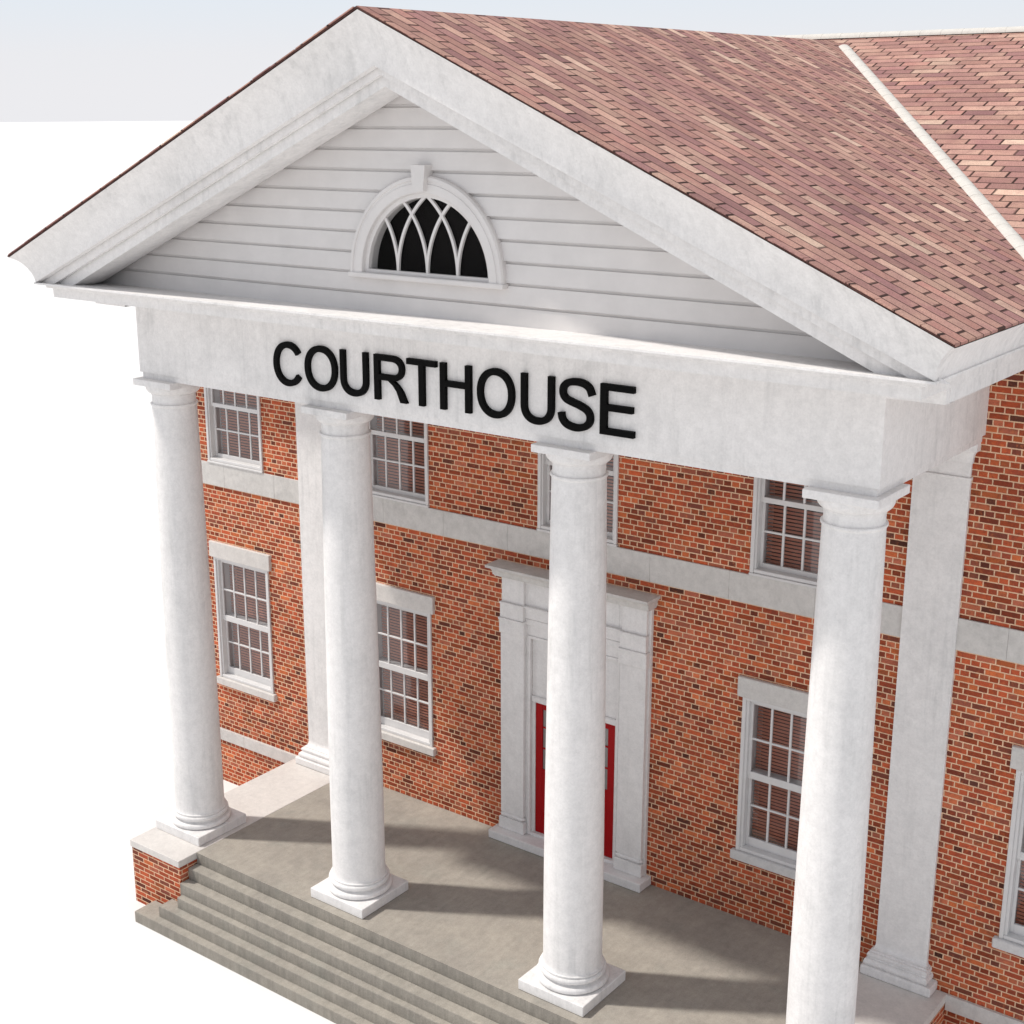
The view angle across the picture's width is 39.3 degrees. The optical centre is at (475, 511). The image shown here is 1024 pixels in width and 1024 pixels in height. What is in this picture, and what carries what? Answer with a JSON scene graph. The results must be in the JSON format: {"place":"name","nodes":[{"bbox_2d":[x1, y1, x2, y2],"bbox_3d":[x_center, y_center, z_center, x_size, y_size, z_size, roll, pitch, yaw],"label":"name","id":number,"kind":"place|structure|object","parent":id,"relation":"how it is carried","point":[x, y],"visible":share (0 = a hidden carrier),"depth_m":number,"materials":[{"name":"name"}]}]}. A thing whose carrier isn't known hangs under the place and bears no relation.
{"place":"outdoors","nodes":[
{"label":"outdoors","id":0,"kind":"place"},
{"bbox_2d":[0,121,334,1023],"bbox_3d":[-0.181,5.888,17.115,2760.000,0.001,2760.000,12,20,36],"label":"ground","id":1,"kind":"structure","parent":0,"point":[86,779],"depth_m":28.57,"materials":[{"name":"white"}]},
{"bbox_2d":[7,6,1023,1023],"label":"courthouse","id":2,"kind":"structure","parent":1,"relation":"on","point":[697,699],"depth_m":15.60,"materials":[{"name":"red brick"}]},
{"bbox_2d":[204,387,263,472],"bbox_3d":[-3.425,-1.638,20.918,1.295,1.971,0.445,12,20,36],"label":"window","id":3,"kind":"structure","parent":2,"relation":"in","point":[233,419],"depth_m":21.13,"materials":[{"name":"paint"}]},
{"bbox_2d":[209,540,276,701],"bbox_3d":[-3.410,1.615,21.828,1.295,2.320,0.465,12,20,36],"label":"window","id":4,"kind":"structure","parent":2,"relation":"in","point":[244,629],"depth_m":21.89,"materials":[{"name":"paint"}]},
{"bbox_2d":[369,415,429,507],"bbox_3d":[-0.968,-1.135,19.079,1.295,1.971,0.445,12,20,36],"label":"window","id":5,"kind":"structure","parent":2,"relation":"in","point":[399,448],"depth_m":19.24,"materials":[{"name":"paint"}]},
{"bbox_2d":[376,582,436,756],"bbox_3d":[-0.953,2.118,19.989,1.295,2.320,0.465,12,20,36],"label":"window","id":6,"kind":"structure","parent":2,"relation":"in","point":[404,617],"depth_m":20.01,"materials":[{"name":"paint"}]},
{"bbox_2d":[348,165,544,310],"bbox_3d":[-0.398,-2.779,14.453,2.300,1.500,0.565,12,20,36],"label":"fan window","id":7,"kind":"structure","parent":2,"relation":"in","point":[422,227],"depth_m":14.54,"materials":[{"name":"paint"}]},
{"bbox_2d":[273,341,635,438],"bbox_3d":[-0.399,-1.312,14.861,4.793,0.521,0.049,12,20,36],"label":"courthouse sign","id":8,"kind":"object","parent":2,"relation":"attached to","point":[528,415],"visible":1,"depth_m":14.60,"materials":[{"name":"black metal"}]},
{"bbox_2d":[535,703,545,833],"bbox_3d":[1.030,3.391,18.564,0.601,1.843,0.041,12,20,36],"label":"door","id":9,"kind":"structure","parent":2,"relation":"in","point":[540,708],"depth_m":18.67,"materials":[{"name":"red paint"}]},
{"bbox_2d":[537,453,618,546],"bbox_3d":[1.339,-0.662,17.352,1.295,1.971,0.445,12,20,36],"label":"window","id":10,"kind":"structure","parent":2,"relation":"in","point":[544,464],"depth_m":17.54,"materials":[{"name":"paint"}]},
{"bbox_2d":[604,723,614,857],"bbox_3d":[1.511,3.489,18.204,0.601,1.843,0.041,12,20,36],"label":"door","id":11,"kind":"structure","parent":2,"relation":"in","point":[609,729],"depth_m":18.04,"materials":[{"name":"red paint"}]},
{"bbox_2d":[730,675,808,879],"bbox_3d":[3.660,3.064,16.535,1.295,2.320,0.465,12,20,36],"label":"window","id":12,"kind":"structure","parent":2,"relation":"in","point":[774,716],"depth_m":16.68,"materials":[{"name":"paint"}]},
{"bbox_2d":[749,477,822,588],"bbox_3d":[3.645,-0.190,15.625,1.295,1.971,0.445,12,20,36],"label":"window","id":13,"kind":"structure","parent":2,"relation":"in","point":[786,529],"depth_m":15.89,"materials":[{"name":"paint"}]},
{"bbox_2d":[992,745,1023,957],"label":"window","id":14,"kind":"structure","parent":2,"relation":"in","point":[1010,939],"depth_m":15.00,"materials":[{"name":"paint"}]},
{"bbox_2d":[0,0,1023,121],"label":"sky","id":15,"kind":"structure","parent":0,"point":[61,60],"materials":[{"name":"white"}]}
]}

